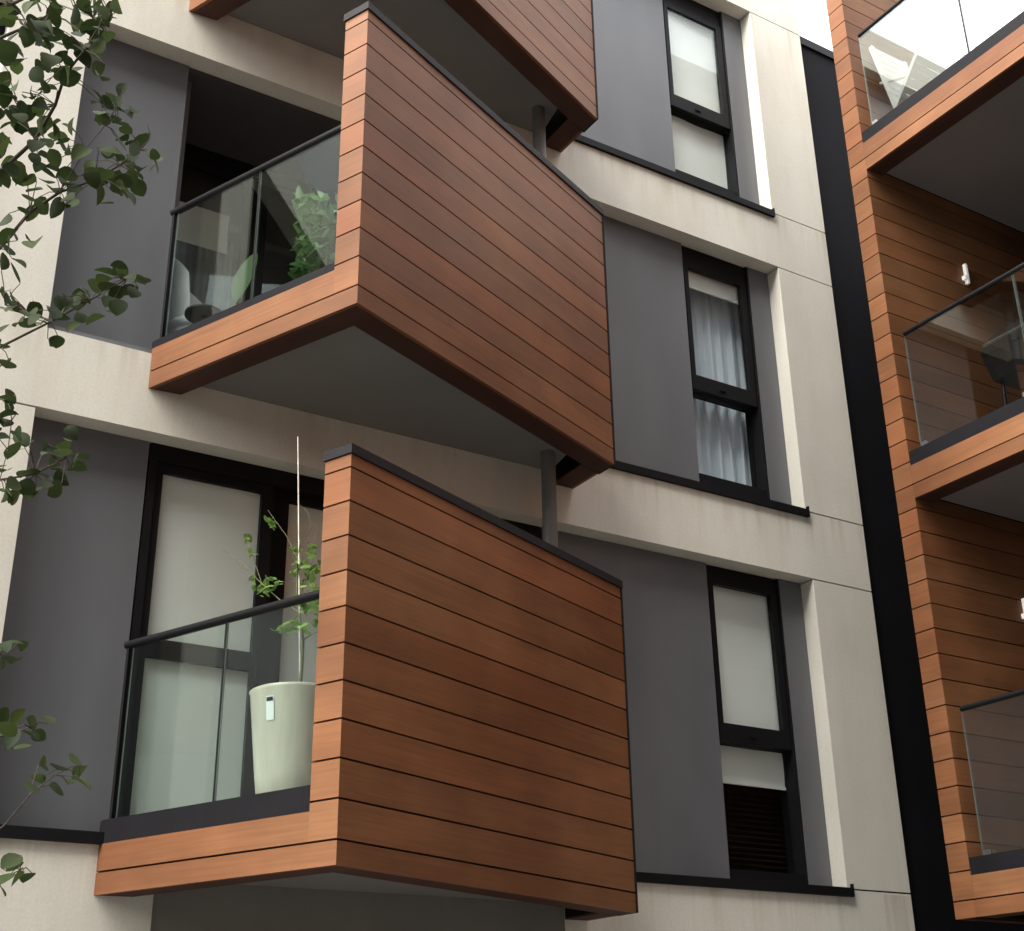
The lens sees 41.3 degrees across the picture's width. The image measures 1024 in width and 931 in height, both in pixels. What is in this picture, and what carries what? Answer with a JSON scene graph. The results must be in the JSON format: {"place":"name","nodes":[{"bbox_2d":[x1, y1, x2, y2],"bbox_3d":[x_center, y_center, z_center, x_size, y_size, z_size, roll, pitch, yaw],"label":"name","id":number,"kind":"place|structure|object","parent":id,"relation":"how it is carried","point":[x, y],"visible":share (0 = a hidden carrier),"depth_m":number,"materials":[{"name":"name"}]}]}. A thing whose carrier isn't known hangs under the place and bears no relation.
{"place":"outdoors","nodes":[
{"label":"outdoors","id":0,"kind":"place"},
{"bbox_2d":[184,304,221,323],"bbox_3d":[-2.047,-0.883,9.000,0.260,0.280,0.260,14,-28,-29],"label":"side table","id":1,"kind":"object","parent":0,"point":[194,313],"visible":0.45,"depth_m":9.00,"materials":[{"name":"black metal"}]},
{"bbox_2d":[0,0,914,930],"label":"apartment building","id":2,"kind":"structure","parent":0,"point":[588,646],"depth_m":9.15,"materials":[{"name":"concrete"}]},
{"bbox_2d":[0,2,4,34],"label":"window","id":3,"kind":"structure","parent":2,"relation":"in","point":[2,28],"depth_m":9.34,"materials":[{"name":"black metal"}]},
{"bbox_2d":[167,258,201,334],"bbox_3d":[-2.212,-0.994,9.658,0.641,1.012,0.658,14,-28,-29],"label":"lounge chair","id":4,"kind":"object","parent":2,"relation":"on","point":[183,298],"visible":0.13,"depth_m":9.45,"materials":[{"name":"white fabric"}]},
{"bbox_2d":[231,254,257,305],"bbox_3d":[-1.961,-1.064,9.611,0.537,1.110,0.693,14,-28,-29],"label":"broad leaved plant","id":5,"kind":"object","parent":2,"relation":"on","point":[242,279],"visible":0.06,"depth_m":9.69,"materials":[{"name":"green plant"}]},
{"bbox_2d":[175,143,337,310],"bbox_3d":[-1.554,-1.191,10.945,2.995,2.396,0.178,14,-28,-29],"label":"sliding door","id":6,"kind":"structure","parent":2,"relation":"in","point":[202,247],"depth_m":10.78,"materials":[{"name":"glass"}]},
{"bbox_2d":[249,682,317,793],"bbox_3d":[-1.195,1.606,7.465,0.536,0.717,0.536,14,-28,-29],"label":"plant pot","id":7,"kind":"object","parent":2,"relation":"on","point":[282,718],"visible":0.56,"depth_m":7.31,"materials":[{"name":"ceramic"}]},
{"bbox_2d":[223,505,320,681],"bbox_3d":[-1.348,0.810,7.926,0.952,1.223,0.278,-22,-31,38],"label":"potted shrub","id":8,"kind":"object","parent":7,"relation":"in","point":[309,576],"visible":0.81,"depth_m":7.83,"materials":[{"name":"green plant"}]},
{"bbox_2d":[297,437,300,671],"bbox_3d":[-1.240,0.543,7.909,0.133,1.605,0.009,-17,-29,32],"label":"plant stake","id":9,"kind":"object","parent":7,"relation":"in","point":[298,546],"visible":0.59,"depth_m":7.95,"materials":[{"name":"white wood"}]},
{"bbox_2d":[288,185,337,279],"bbox_3d":[-1.311,-1.407,8.994,0.361,1.210,0.716,6,-25,-14],"label":"leafy potted plant","id":10,"kind":"object","parent":2,"relation":"on","point":[311,246],"visible":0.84,"depth_m":9.00,"materials":[{"name":"green plant"}]},
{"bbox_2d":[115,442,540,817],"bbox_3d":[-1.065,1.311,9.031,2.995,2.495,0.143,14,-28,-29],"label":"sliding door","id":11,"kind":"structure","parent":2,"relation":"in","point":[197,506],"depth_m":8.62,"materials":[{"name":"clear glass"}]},
{"bbox_2d":[662,0,739,196],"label":"window","id":12,"kind":"structure","parent":2,"relation":"in","point":[701,116],"depth_m":13.30,"materials":[{"name":"black metal"}]},
{"bbox_2d":[689,288,751,485],"bbox_3d":[1.807,-0.660,12.143,0.860,2.200,0.103,13,-28,-28],"label":"curtain","id":13,"kind":"object","parent":2,"relation":"hanging from","point":[722,443],"visible":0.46,"depth_m":12.20,"materials":[{"name":"white fabric"}]},
{"bbox_2d":[681,245,769,498],"bbox_3d":[1.836,-0.730,12.122,1.020,2.444,0.370,14,-28,-29],"label":"window","id":14,"kind":"structure","parent":2,"relation":"in","point":[704,273],"depth_m":12.09,"materials":[{"name":"black metal"}]},
{"bbox_2d":[706,565,808,883],"bbox_3d":[1.881,2.087,10.854,1.020,2.492,0.370,14,-28,-29],"label":"window","id":15,"kind":"structure","parent":2,"relation":"in","point":[765,835],"depth_m":10.78,"materials":[{"name":"clear glass"}]},
{"bbox_2d":[795,0,1023,73],"label":"sky","id":16,"kind":"structure","parent":0,"point":[941,21],"materials":[{"name":"white"}]},
{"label":"pavement","id":17,"kind":"structure","parent":0,"visible":0},
{"bbox_2d":[0,0,163,895],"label":"street tree","id":18,"kind":"object","parent":17,"relation":"on","point":[39,32],"visible":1,"depth_m":3.93,"materials":[{"name":"green plant"}]},
{"bbox_2d":[799,0,1023,930],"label":"apartment wing","id":19,"kind":"structure","parent":17,"relation":"on","point":[922,195],"depth_m":11.32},
{"bbox_2d":[869,45,953,108],"bbox_3d":[3.645,-3.399,12.223,0.496,1.182,0.595,14,-28,-29],"label":"clothes drying rack","id":20,"kind":"object","parent":19,"relation":"on","point":[898,79],"visible":0.51,"depth_m":12.10,"materials":[{"name":"white metal"}]},
{"bbox_2d":[962,263,969,284],"bbox_3d":[4.024,-1.706,12.067,0.057,0.200,0.039,14,-28,-29],"label":"wall lamp","id":21,"kind":"object","parent":19,"relation":"attached to","point":[965,277],"visible":1,"depth_m":12.05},
{"bbox_2d":[981,320,1023,405],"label":"chair","id":22,"kind":"object","parent":19,"relation":"on","point":[1002,353],"visible":0.75,"depth_m":10.54,"materials":[{"name":"black plastic"}]},
{"bbox_2d":[1021,598,1023,618],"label":"wall lamp","id":23,"kind":"object","parent":19,"relation":"attached to","point":[1022,614],"visible":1,"depth_m":10.80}
]}

